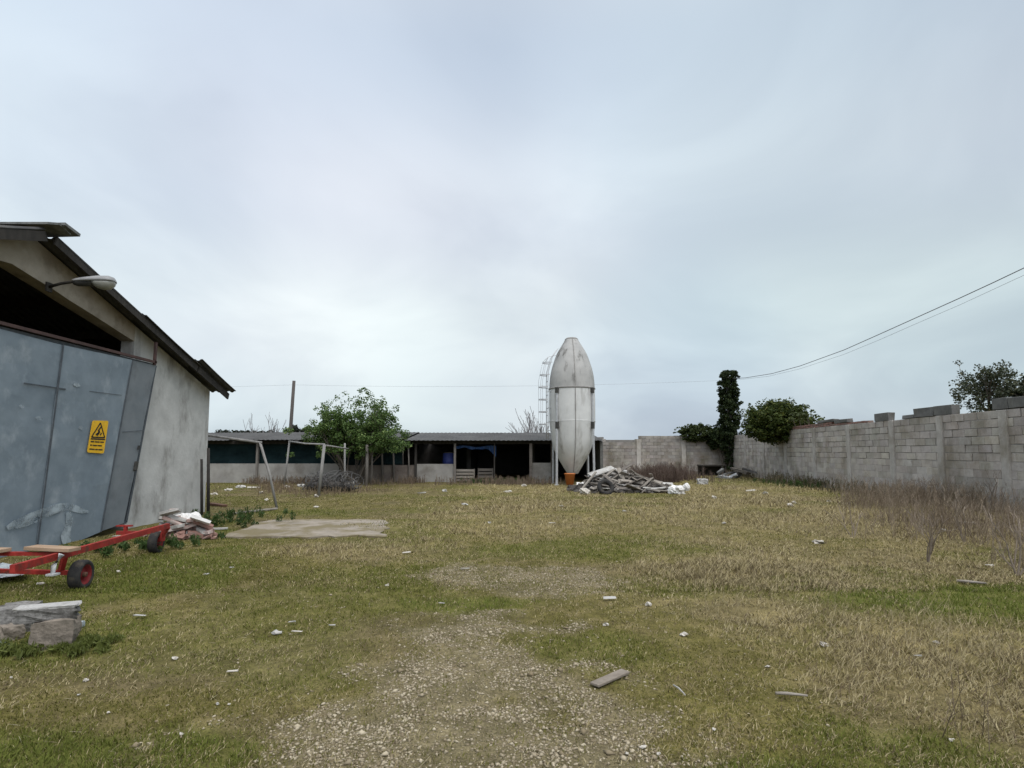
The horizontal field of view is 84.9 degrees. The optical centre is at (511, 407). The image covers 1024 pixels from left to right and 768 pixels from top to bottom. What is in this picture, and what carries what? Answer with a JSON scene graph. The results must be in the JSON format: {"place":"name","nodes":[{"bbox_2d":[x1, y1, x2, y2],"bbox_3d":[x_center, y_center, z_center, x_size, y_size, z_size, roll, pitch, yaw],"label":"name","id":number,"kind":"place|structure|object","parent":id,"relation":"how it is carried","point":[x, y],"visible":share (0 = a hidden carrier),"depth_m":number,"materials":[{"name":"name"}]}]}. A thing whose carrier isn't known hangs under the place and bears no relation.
{"place":"outdoors","nodes":[
{"label":"outdoors","id":0,"kind":"place"},
{"bbox_2d":[0,474,1023,767],"bbox_3d":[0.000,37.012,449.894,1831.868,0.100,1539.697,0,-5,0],"label":"ground","id":1,"kind":"structure","parent":0,"point":[532,616],"depth_m":4.67,"materials":[{"name":"plant"}]},
{"bbox_2d":[0,563,23,577],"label":"metal sheet","id":2,"kind":"object","parent":1,"relation":"on","point":[5,565],"visible":0.28,"depth_m":6.93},
{"bbox_2d":[0,623,25,640],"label":"boulder","id":3,"kind":"object","parent":1,"relation":"on","point":[11,630],"visible":0.75,"depth_m":4.82,"materials":[{"name":"stone"}]},
{"bbox_2d":[0,600,42,631],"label":"boulder","id":4,"kind":"object","parent":1,"relation":"on","point":[7,614],"visible":0.25,"depth_m":5.04,"materials":[{"name":"grey stone"}]},
{"bbox_2d":[0,636,45,659],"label":"weed clump","id":5,"kind":"object","parent":1,"relation":"on","point":[11,649],"visible":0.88,"depth_m":4.43,"materials":[{"name":"green plant"}]},
{"bbox_2d":[28,615,81,650],"bbox_3d":[-3.800,1.886,4.656,0.335,0.262,0.153,1,-5,-15],"label":"stone block","id":6,"kind":"object","parent":1,"relation":"on","point":[51,632],"depth_m":4.60,"materials":[{"name":"stone"}]},
{"bbox_2d":[12,600,81,624],"bbox_3d":[-3.885,1.717,4.665,0.483,0.137,0.147,2,-5,-22],"label":"stone slab","id":7,"kind":"object","parent":6,"relation":"on","point":[26,614],"depth_m":4.63,"materials":[{"name":"stone"}]},
{"bbox_2d":[0,523,169,589],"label":"farm trailer","id":8,"kind":"object","parent":1,"relation":"on","point":[79,574],"visible":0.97,"depth_m":6.59,"materials":[{"name":"metal"}]},
{"bbox_2d":[0,547,11,552],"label":"plank","id":9,"kind":"object","parent":8,"relation":"on","point":[5,549],"visible":1,"depth_m":6.27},
{"bbox_2d":[23,545,80,551],"bbox_3d":[-5.215,1.603,6.354,0.576,0.050,0.160,-1,-5,8],"label":"plank","id":10,"kind":"object","parent":8,"relation":"on","point":[52,548],"visible":1,"depth_m":6.30,"materials":[{"name":"wood"}]},
{"bbox_2d":[45,631,125,657],"bbox_3d":[-3.522,1.950,4.598,0.556,0.150,0.523,0,-5,0],"label":"weed clump","id":11,"kind":"object","parent":1,"relation":"on","point":[77,646],"visible":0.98,"depth_m":4.55,"materials":[{"name":"green plant"}]},
{"bbox_2d":[0,222,235,557],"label":"barn","id":12,"kind":"structure","parent":1,"relation":"on","point":[75,361],"depth_m":10.45,"materials":[{"name":"paint"}]},
{"bbox_2d":[0,326,156,557],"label":"door","id":13,"kind":"structure","parent":12,"relation":"in","point":[53,491],"depth_m":9.64,"materials":[{"name":"metal"}]},
{"bbox_2d":[45,275,116,292],"bbox_3d":[-7.469,-2.143,9.694,1.077,0.317,0.290,1,-5,-13],"label":"wall lamp","id":14,"kind":"object","parent":12,"relation":"attached to","point":[104,282],"visible":1,"depth_m":9.65,"materials":[{"name":"grey metal"}]},
{"bbox_2d":[87,420,107,452],"bbox_3d":[-7.686,0.551,10.398,0.008,0.619,0.488,0,-5,0],"label":"warning sign","id":15,"kind":"object","parent":12,"relation":"attached to","point":[97,437],"visible":1,"depth_m":10.38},
{"bbox_2d":[62,531,226,556],"bbox_3d":[-6.196,2.266,9.292,1.796,0.318,2.058,-2,-5,19],"label":"weed clump","id":16,"kind":"object","parent":1,"relation":"on","point":[172,540],"visible":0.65,"depth_m":9.06,"materials":[{"name":"green plant"}]},
{"bbox_2d":[140,522,217,540],"bbox_3d":[-6.139,2.275,10.571,1.546,0.386,1.003,-1,-5,18],"label":"rubble","id":17,"kind":"object","parent":1,"relation":"on","point":[181,534],"visible":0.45,"depth_m":10.33,"materials":[{"name":"brick"}]},
{"bbox_2d":[168,527,184,531],"bbox_3d":[-6.277,2.263,10.330,0.442,0.139,0.141,2,-5,-19],"label":"broken brick","id":18,"kind":"object","parent":17,"relation":"on","point":[170,529],"visible":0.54,"depth_m":10.30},
{"bbox_2d":[170,523,184,528],"bbox_3d":[-6.204,2.202,10.328,0.315,0.123,0.139,-2,-5,24],"label":"broken brick","id":19,"kind":"object","parent":18,"relation":"on","point":[177,526],"visible":0.76,"depth_m":10.26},
{"bbox_2d":[165,514,190,524],"bbox_3d":[-6.317,2.136,10.619,0.462,0.221,0.440,4,-6,-44],"label":"plastic sack","id":20,"kind":"object","parent":17,"relation":"on","point":[187,516],"visible":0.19,"depth_m":10.58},
{"bbox_2d":[179,511,200,516],"bbox_3d":[-6.169,2.110,10.740,0.370,0.197,0.394,-3,-5,35],"label":"plastic sack","id":21,"kind":"object","parent":17,"relation":"on","point":[194,513],"visible":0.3,"depth_m":10.76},
{"bbox_2d":[192,520,212,529],"bbox_3d":[-5.820,2.204,10.532,0.365,0.233,0.137,4,-6,-42],"label":"broken brick","id":22,"kind":"object","parent":17,"relation":"on","point":[209,527],"visible":0.86,"depth_m":10.49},
{"bbox_2d":[203,529,212,534],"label":"broken brick","id":23,"kind":"object","parent":17,"relation":"on","point":[206,532],"visible":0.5,"depth_m":10.45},
{"bbox_2d":[194,525,207,535],"bbox_3d":[-5.858,2.302,10.531,0.354,0.220,0.141,-2,-5,28],"label":"broken brick","id":24,"kind":"object","parent":23,"relation":"on","point":[201,530],"visible":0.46,"depth_m":10.49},
{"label":"broken brick","id":25,"kind":"object","parent":17,"relation":"on","visible":0},
{"bbox_2d":[167,515,185,521],"bbox_3d":[-6.238,2.090,10.453,0.364,0.192,0.160,1,-5,-9],"label":"broken brick","id":26,"kind":"object","parent":25,"relation":"on","point":[179,519],"visible":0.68,"depth_m":10.39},
{"bbox_2d":[200,459,202,514],"bbox_3d":[-7.735,2.017,13.956,0.170,1.436,0.067,-2,-5,26],"label":"wooden stake","id":27,"kind":"object","parent":1,"relation":"on","point":[201,486],"visible":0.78,"depth_m":13.94,"materials":[{"name":"brown wood"}]},
{"bbox_2d":[207,448,209,513],"bbox_3d":[-7.749,1.901,14.297,0.141,1.714,0.076,0,-5,0],"label":"wooden stake","id":28,"kind":"object","parent":1,"relation":"on","point":[208,479],"visible":0.78,"depth_m":14.27,"materials":[{"name":"brown wood"}]},
{"bbox_2d":[210,502,227,506],"bbox_3d":[-8.576,2.837,16.289,0.838,0.076,0.160,-3,-5,34],"label":"plank","id":29,"kind":"object","parent":1,"relation":"on","point":[218,504],"visible":0.81,"depth_m":16.12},
{"bbox_2d":[164,505,295,527],"bbox_3d":[-6.126,2.469,12.612,2.765,0.439,1.821,0,-5,0],"label":"weed clump","id":30,"kind":"object","parent":1,"relation":"on","point":[230,514],"visible":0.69,"depth_m":12.48,"materials":[{"name":"green plant"}]},
{"bbox_2d":[214,429,245,432],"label":"tree","id":31,"kind":"object","parent":1,"relation":"on","point":[222,431],"visible":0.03,"depth_m":80.06,"materials":[{"name":"green plant"}]},
{"bbox_2d":[208,434,277,507],"bbox_3d":[-7.621,1.815,15.548,2.265,2.203,0.119,0,-5,-6],"label":"pipe frame","id":32,"kind":"object","parent":1,"relation":"on","point":[264,458],"visible":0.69,"depth_m":15.60,"materials":[{"name":"metal"}]},
{"bbox_2d":[232,430,264,432],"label":"tree","id":33,"kind":"object","parent":1,"relation":"on","point":[242,431],"visible":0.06,"depth_m":83.39,"materials":[{"name":"green plant"}]},
{"bbox_2d":[243,412,285,432],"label":"tree","id":34,"kind":"object","parent":1,"relation":"on","point":[273,430],"visible":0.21,"depth_m":40.32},
{"bbox_2d":[289,381,295,428],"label":"utility pole","id":35,"kind":"object","parent":1,"relation":"on","point":[292,406],"visible":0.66,"depth_m":41.05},
{"bbox_2d":[285,424,312,431],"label":"tree","id":36,"kind":"object","parent":1,"relation":"on","point":[296,428],"visible":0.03,"depth_m":69.33,"materials":[{"name":"green plant"}]},
{"bbox_2d":[224,519,389,538],"bbox_3d":[-4.058,2.629,11.696,3.454,0.250,2.841,0,-5,0],"label":"concrete pad","id":37,"kind":"object","parent":1,"relation":"on","point":[307,528],"visible":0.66,"depth_m":11.32,"materials":[{"name":"concrete"}]},
{"bbox_2d":[283,441,348,495],"bbox_3d":[-7.602,2.421,22.935,2.149,2.179,6.078,3,-5,-33],"label":"pipe frame","id":38,"kind":"object","parent":1,"relation":"on","point":[321,467],"visible":0.8,"depth_m":21.57,"materials":[{"name":"metal"}]},
{"bbox_2d":[212,478,433,505],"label":"dry weeds","id":39,"kind":"object","parent":1,"relation":"on","point":[288,488],"visible":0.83,"depth_m":21.58,"materials":[{"name":"plant"}]},
{"bbox_2d":[302,470,363,491],"bbox_3d":[-7.169,2.994,22.135,2.526,1.028,0.931,0,-5,0],"label":"wire roll","id":40,"kind":"object","parent":1,"relation":"on","point":[327,481],"visible":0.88,"depth_m":21.97,"materials":[{"name":"metal"}]},
{"bbox_2d":[282,387,412,483],"bbox_3d":[-7.093,1.466,27.562,6.477,4.773,4.810,-1,-5,16],"label":"tree","id":41,"kind":"object","parent":1,"relation":"on","point":[373,431],"visible":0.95,"depth_m":26.52,"materials":[{"name":"green plant"}]},
{"bbox_2d":[365,445,368,485],"bbox_3d":[-6.788,2.795,26.199,0.156,2.062,0.143,0,-5,0],"label":"fence post","id":42,"kind":"object","parent":1,"relation":"on","point":[366,468],"visible":0.78,"depth_m":26.14,"materials":[{"name":"grey wood"}]},
{"bbox_2d":[370,453,372,484],"bbox_3d":[-6.720,2.834,26.821,0.108,2.056,0.095,0,-5,0],"label":"fence post","id":43,"kind":"object","parent":1,"relation":"on","point":[371,468],"visible":0.57,"depth_m":26.79,"materials":[{"name":"grey wood"}]},
{"bbox_2d":[381,453,382,481],"bbox_3d":[-6.701,3.003,28.878,0.176,2.038,0.104,0,-5,0],"label":"fence post","id":44,"kind":"object","parent":1,"relation":"on","point":[381,466],"visible":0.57,"depth_m":28.83,"materials":[{"name":"grey wood"}]},
{"bbox_2d":[392,451,394,480],"bbox_3d":[-6.112,3.002,28.878,0.181,2.036,0.095,0,-5,0],"label":"fence post","id":45,"kind":"object","parent":1,"relation":"on","point":[393,465],"visible":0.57,"depth_m":28.84,"materials":[{"name":"grey wood"}]},
{"bbox_2d":[238,473,564,484],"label":"dry weeds","id":46,"kind":"object","parent":1,"relation":"on","point":[495,480],"visible":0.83,"depth_m":27.19,"materials":[{"name":"plant"}]},
{"bbox_2d":[206,432,602,482],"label":"livestock shed","id":47,"kind":"structure","parent":1,"relation":"on","point":[235,461],"depth_m":29.21,"materials":[{"name":"grey concrete"}]},
{"bbox_2d":[456,445,495,455],"bbox_3d":[-1.891,2.313,29.405,2.101,0.601,0.127,0,-5,0],"label":"tarpaulin","id":48,"kind":"object","parent":47,"relation":"hanging from","point":[491,448],"visible":0.99,"depth_m":29.42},
{"bbox_2d":[443,452,453,463],"bbox_3d":[-3.366,3.157,29.594,0.630,1.550,0.630,0,-5,0],"label":"plastic barrel","id":49,"kind":"object","parent":1,"relation":"on","point":[448,457],"visible":0.51,"depth_m":29.39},
{"bbox_2d":[456,469,474,480],"bbox_3d":[-2.477,3.588,29.409,1.045,0.680,0.520,0,-5,0],"label":"crate","id":50,"kind":"object","parent":1,"relation":"on","point":[463,472],"visible":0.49,"depth_m":29.18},
{"bbox_2d":[478,468,492,479],"bbox_3d":[-1.397,3.588,29.660,0.795,0.720,0.520,0,-5,0],"label":"crate","id":51,"kind":"object","parent":1,"relation":"on","point":[485,469],"visible":0.7,"depth_m":29.42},
{"bbox_2d":[89,556,897,767],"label":"gravel","id":52,"kind":"structure","parent":1,"relation":"on","point":[362,756],"depth_m":3.39,"materials":[{"name":"gravel"}]},
{"bbox_2d":[460,477,532,483],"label":"weed clump","id":53,"kind":"object","parent":1,"relation":"on","point":[480,480],"visible":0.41,"depth_m":28.07,"materials":[{"name":"green plant"}]},
{"bbox_2d":[0,538,1023,767],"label":"straw litter","id":54,"kind":"object","parent":1,"relation":"on","point":[505,673],"visible":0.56,"depth_m":4.10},
{"bbox_2d":[505,407,548,432],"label":"tree","id":55,"kind":"object","parent":1,"relation":"on","point":[534,428],"visible":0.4,"depth_m":42.19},
{"bbox_2d":[538,337,595,484],"bbox_3d":[2.680,0.179,27.366,2.791,7.232,2.286,0,-5,0],"label":"feed silo","id":56,"kind":"object","parent":1,"relation":"on","point":[571,407],"visible":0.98,"depth_m":26.54,"materials":[{"name":"metal"}]},
{"bbox_2d":[564,473,574,484],"bbox_3d":[2.713,3.374,26.266,0.531,0.540,0.530,0,-5,0],"label":"bucket","id":57,"kind":"object","parent":1,"relation":"on","point":[569,478],"visible":0.98,"depth_m":26.09,"materials":[{"name":"plastic"}]},
{"bbox_2d":[579,488,589,493],"bbox_3d":[2.779,3.184,21.263,0.440,0.238,0.348,0,-5,0],"label":"plastic sack","id":58,"kind":"object","parent":1,"relation":"on","point":[584,490],"visible":0.84,"depth_m":21.21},
{"bbox_2d":[590,669,629,687],"bbox_3d":[0.677,1.863,3.855,0.350,0.020,0.075,4,-6,-43],"label":"plank","id":59,"kind":"object","parent":1,"relation":"on","point":[608,678],"visible":1,"depth_m":3.84,"materials":[{"name":"wood"}]},
{"bbox_2d":[567,475,669,493],"bbox_3d":[4.700,3.103,22.827,5.400,0.788,4.800,0,-5,0],"label":"rubble","id":60,"kind":"object","parent":1,"relation":"on","point":[575,488],"visible":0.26,"depth_m":22.00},
{"bbox_2d":[579,472,596,491],"bbox_3d":[3.018,2.958,22.236,0.097,0.052,1.199,-5,31,50],"label":"wooden board","id":61,"kind":"object","parent":60,"relation":"on","point":[589,479],"visible":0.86,"depth_m":22.27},
{"bbox_2d":[597,479,613,494],"bbox_3d":[3.522,3.023,21.078,0.644,0.613,0.423,0,-5,0],"label":"tyre","id":62,"kind":"object","parent":60,"relation":"on","point":[609,483],"visible":0.96,"depth_m":21.02,"materials":[{"name":"rubber"}]},
{"bbox_2d":[615,463,632,473],"bbox_3d":[4.144,2.710,22.721,1.702,0.034,0.229,-29,15,-2],"label":"wooden board","id":63,"kind":"object","parent":60,"relation":"on","point":[626,466],"visible":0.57,"depth_m":22.71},
{"bbox_2d":[621,479,643,483],"bbox_3d":[4.807,2.948,22.097,1.049,0.030,0.170,7,28,-4],"label":"wooden board","id":64,"kind":"object","parent":60,"relation":"on","point":[639,482],"visible":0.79,"depth_m":22.09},
{"bbox_2d":[624,484,645,492],"bbox_3d":[4.891,3.207,21.492,1.359,0.031,0.228,23,-36,-22],"label":"wooden board","id":65,"kind":"object","parent":60,"relation":"on","point":[632,487],"visible":0.64,"depth_m":21.35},
{"bbox_2d":[635,473,666,486],"bbox_3d":[5.730,2.992,22.037,1.912,0.056,0.104,24,3,18],"label":"wooden board","id":66,"kind":"object","parent":60,"relation":"on","point":[651,480],"visible":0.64,"depth_m":22.06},
{"label":"wooden board","id":67,"kind":"object","parent":60,"relation":"on","visible":0},
{"bbox_2d":[587,466,615,475],"bbox_3d":[3.657,2.619,22.864,1.051,0.034,0.556,-17,10,-9],"label":"panel","id":68,"kind":"object","parent":67,"relation":"on","point":[603,470],"visible":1,"depth_m":22.84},
{"bbox_2d":[598,436,727,473],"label":"boundary wall","id":69,"kind":"structure","parent":1,"relation":"on","point":[652,449],"depth_m":39.81,"materials":[{"name":"concrete"}]},
{"bbox_2d":[608,458,733,482],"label":"dry weeds","id":70,"kind":"object","parent":1,"relation":"on","point":[665,473],"visible":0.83,"depth_m":29.85,"materials":[{"name":"plant"}]},
{"bbox_2d":[668,484,685,493],"bbox_3d":[6.106,3.055,20.838,0.649,0.340,0.548,-3,-6,36],"label":"plastic sack","id":71,"kind":"object","parent":1,"relation":"on","point":[676,489],"visible":1,"depth_m":20.70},
{"bbox_2d":[682,483,689,490],"bbox_3d":[6.472,2.954,20.789,0.252,0.295,0.314,0,-5,0],"label":"plastic sack","id":72,"kind":"object","parent":71,"relation":"on","point":[686,486],"visible":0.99,"depth_m":20.68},
{"bbox_2d":[673,422,713,445],"bbox_3d":[13.119,2.905,39.712,3.256,3.667,1.790,0,-5,0],"label":"climbing ivy","id":73,"kind":"object","parent":1,"relation":"on","point":[691,431],"visible":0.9,"depth_m":39.52,"materials":[{"name":"green plant"}]},
{"bbox_2d":[696,478,707,483],"bbox_3d":[9.318,3.658,27.404,0.508,0.340,0.419,0,-5,0],"label":"stone","id":74,"kind":"object","parent":1,"relation":"on","point":[702,481],"visible":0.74,"depth_m":27.25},
{"bbox_2d":[697,464,726,475],"bbox_3d":[13.083,4.147,36.687,1.611,0.769,1.018,0,-5,0],"label":"table","id":75,"kind":"object","parent":1,"relation":"on","point":[713,468],"visible":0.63,"depth_m":37.11,"materials":[{"name":"brown wood"}]},
{"bbox_2d":[704,424,728,470],"bbox_3d":[14.633,2.913,39.480,2.116,3.621,1.624,0,-5,0],"label":"climbing ivy","id":76,"kind":"object","parent":1,"relation":"on","point":[713,440],"visible":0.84,"depth_m":39.23,"materials":[{"name":"green plant"}]},
{"bbox_2d":[726,375,732,471],"bbox_3d":[15.265,1.144,39.382,0.335,7.303,0.320,0,-5,0],"label":"utility pole","id":77,"kind":"object","parent":1,"relation":"on","point":[729,445],"visible":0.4,"depth_m":39.12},
{"bbox_2d":[321,380,721,386],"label":"overhead cable","id":78,"kind":"object","parent":77,"relation":"attached to","point":[476,386],"visible":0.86,"depth_m":40.64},
{"bbox_2d":[715,370,743,471],"bbox_3d":[15.312,1.044,39.501,1.976,7.432,2.080,0,-5,0],"label":"climbing ivy","id":79,"kind":"object","parent":77,"relation":"attached to","point":[728,400],"visible":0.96,"depth_m":39.06,"materials":[{"name":"green plant"}]},
{"bbox_2d":[732,268,1023,378],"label":"overhead cable","id":80,"kind":"object","parent":77,"relation":"attached to","point":[898,325],"visible":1,"depth_m":24.40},
{"bbox_2d":[775,692,807,696],"bbox_3d":[1.792,1.840,3.593,0.192,0.020,0.026,-1,-5,9],"label":"stick","id":81,"kind":"object","parent":1,"relation":"on","point":[789,693],"visible":1,"depth_m":3.59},
{"bbox_2d":[753,478,834,487],"bbox_3d":[13.057,3.464,25.380,2.777,0.527,4.151,0,-5,0],"label":"weed clump","id":82,"kind":"object","parent":1,"relation":"on","point":[798,483],"visible":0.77,"depth_m":24.92,"materials":[{"name":"green plant"}]},
{"bbox_2d":[786,412,815,426],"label":"shrub","id":83,"kind":"object","parent":1,"relation":"on","point":[793,414],"visible":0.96,"depth_m":28.05,"materials":[{"name":"green plant"}]},
{"bbox_2d":[824,502,862,536],"bbox_3d":[6.265,2.127,10.525,0.684,0.721,0.311,-1,-5,16],"label":"sapling","id":84,"kind":"object","parent":1,"relation":"on","point":[849,505],"visible":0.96,"depth_m":10.48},
{"bbox_2d":[726,467,987,510],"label":"dry weeds","id":85,"kind":"object","parent":1,"relation":"on","point":[777,477],"visible":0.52,"depth_m":24.83,"materials":[{"name":"plant"}]},
{"bbox_2d":[732,408,1023,512],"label":"block wall","id":86,"kind":"structure","parent":1,"relation":"on","point":[972,448],"depth_m":18.98,"materials":[{"name":"concrete"}]},
{"bbox_2d":[737,397,824,445],"bbox_3d":[14.479,0.925,30.079,4.363,2.950,3.678,0,-5,0],"label":"shrub","id":87,"kind":"object","parent":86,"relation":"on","point":[769,422],"visible":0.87,"depth_m":29.44,"materials":[{"name":"green plant"}]},
{"bbox_2d":[817,419,838,423],"bbox_3d":[14.120,0.630,25.041,0.264,0.163,1.589,0,-5,6],"label":"concrete block","id":88,"kind":"object","parent":86,"relation":"on","point":[826,421],"depth_m":24.89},
{"bbox_2d":[834,418,852,423],"bbox_3d":[13.968,0.587,23.602,0.264,0.173,1.212,-1,-5,6],"label":"concrete block","id":89,"kind":"object","parent":86,"relation":"on","point":[843,421],"depth_m":23.39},
{"bbox_2d":[874,412,894,421],"bbox_3d":[13.651,0.370,20.531,0.263,0.306,0.939,-1,-5,7],"label":"concrete block","id":90,"kind":"object","parent":86,"relation":"on","point":[886,416],"depth_m":20.31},
{"bbox_2d":[902,414,914,418],"bbox_3d":[13.495,0.322,18.925,0.256,0.146,0.656,0,-5,5],"label":"concrete block","id":91,"kind":"object","parent":86,"relation":"on","point":[907,416],"depth_m":18.95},
{"bbox_2d":[913,407,933,417],"bbox_3d":[13.414,0.174,18.094,0.266,0.326,1.011,0,-5,5],"label":"concrete block","id":92,"kind":"object","parent":86,"relation":"on","point":[923,412],"depth_m":18.09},
{"bbox_2d":[933,404,959,415],"bbox_3d":[13.327,0.091,17.186,0.251,0.315,0.840,0,-5,5],"label":"concrete block","id":93,"kind":"object","parent":86,"relation":"on","point":[951,409],"depth_m":17.00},
{"bbox_2d":[992,397,1012,409],"bbox_3d":[13.102,-0.094,14.899,0.259,0.322,0.582,-1,-5,7],"label":"concrete block","id":94,"kind":"object","parent":86,"relation":"on","point":[999,403],"depth_m":14.88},
{"bbox_2d":[1007,396,1023,408],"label":"concrete block","id":95,"kind":"object","parent":86,"relation":"on","point":[1015,402],"depth_m":14.34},
{"bbox_2d":[797,472,1023,571],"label":"dry weeds","id":96,"kind":"object","parent":1,"relation":"on","point":[934,492],"visible":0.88,"depth_m":12.07,"materials":[{"name":"plant"}]},
{"bbox_2d":[906,500,958,562],"bbox_3d":[5.834,1.777,7.806,0.501,0.954,0.481,-1,-5,14],"label":"sapling","id":97,"kind":"object","parent":1,"relation":"on","point":[930,546],"visible":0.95,"depth_m":7.89,"materials":[{"name":"plant"}]},
{"bbox_2d":[940,482,968,540],"bbox_3d":[7.976,1.897,10.024,0.502,1.113,0.391,3,-6,-36],"label":"sapling","id":98,"kind":"object","parent":1,"relation":"on","point":[959,510],"visible":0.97,"depth_m":10.04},
{"bbox_2d":[956,579,985,583],"bbox_3d":[5.504,2.094,6.709,0.288,0.034,0.044,-2,-5,28],"label":"stick","id":99,"kind":"object","parent":1,"relation":"on","point":[970,581],"visible":0.96,"depth_m":6.71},
{"bbox_2d":[932,654,1023,751],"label":"dry stalks","id":100,"kind":"object","parent":1,"relation":"on","point":[987,714],"visible":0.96,"depth_m":3.15,"materials":[{"name":"plant"}]},
{"bbox_2d":[948,359,1021,412],"bbox_3d":[17.109,0.685,19.937,2.432,5.181,2.734,-2,-5,23],"label":"tree","id":101,"kind":"object","parent":1,"relation":"on","point":[987,387],"visible":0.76,"depth_m":19.83,"materials":[{"name":"green plant"}]},
{"bbox_2d":[984,470,1000,516],"bbox_3d":[11.705,2.112,13.620,0.778,1.234,0.263,4,-6,-40],"label":"sapling","id":102,"kind":"object","parent":1,"relation":"on","point":[996,484],"visible":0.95,"depth_m":13.48,"materials":[{"name":"brown plant"}]},
{"bbox_2d":[982,505,1023,575],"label":"sapling","id":103,"kind":"object","parent":1,"relation":"on","point":[1018,534],"visible":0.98,"depth_m":7.15,"materials":[{"name":"plant"}]},
{"bbox_2d":[1004,373,1023,396],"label":"tree","id":104,"kind":"object","parent":1,"relation":"on","point":[1018,391],"visible":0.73,"depth_m":18.93,"materials":[{"name":"green plant"}]},
{"bbox_2d":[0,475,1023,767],"bbox_3d":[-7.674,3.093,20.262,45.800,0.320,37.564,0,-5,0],"label":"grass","id":105,"kind":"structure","parent":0,"point":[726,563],"depth_m":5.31,"materials":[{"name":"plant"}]},
{"bbox_2d":[0,0,1023,439],"label":"sky","id":106,"kind":"structure","parent":0,"point":[383,197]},
{"bbox_2d":[731,275,1023,380],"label":"overhead cable","id":107,"kind":"object","parent":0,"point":[900,330],"visible":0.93,"depth_m":24.34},
{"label":"broken brick","id":108,"kind":"object","parent":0,"visible":0},
{"bbox_2d":[190,514,210,524],"bbox_3d":[-5.774,2.087,10.386,0.358,0.235,0.131,2,-5,-26],"label":"broken brick","id":109,"kind":"object","parent":108,"relation":"on","point":[199,519],"visible":1,"depth_m":10.35,"materials":[{"name":"white brick"}]},
{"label":"scrap metal","id":110,"kind":"object","parent":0,"visible":0},
{"bbox_2d":[730,467,747,474],"bbox_3d":[13.401,3.759,32.992,0.964,0.410,0.311,-4,-6,40],"label":"scrap metal","id":111,"kind":"object","parent":110,"relation":"on","point":[739,470],"visible":1,"depth_m":32.87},
{"bbox_2d":[742,467,756,473],"bbox_3d":[13.972,3.719,32.919,0.856,0.354,0.193,-3,-5,30],"label":"scrap metal","id":112,"kind":"object","parent":111,"relation":"on","point":[748,470],"visible":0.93,"depth_m":32.88,"materials":[{"name":"metal"}]},
{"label":"broken brick","id":113,"kind":"object","parent":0,"visible":0},
{"bbox_2d":[162,516,182,524],"bbox_3d":[-6.287,2.099,10.387,0.342,0.222,0.145,0,-5,-5],"label":"broken brick","id":114,"kind":"object","parent":113,"relation":"on","point":[170,520],"visible":0.68,"depth_m":10.32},
{"bbox_2d":[159,508,181,515],"bbox_3d":[-6.311,1.944,10.339,0.339,0.166,0.138,0,-5,-4],"label":"broken brick","id":115,"kind":"object","parent":114,"relation":"on","point":[169,512],"visible":1,"depth_m":10.29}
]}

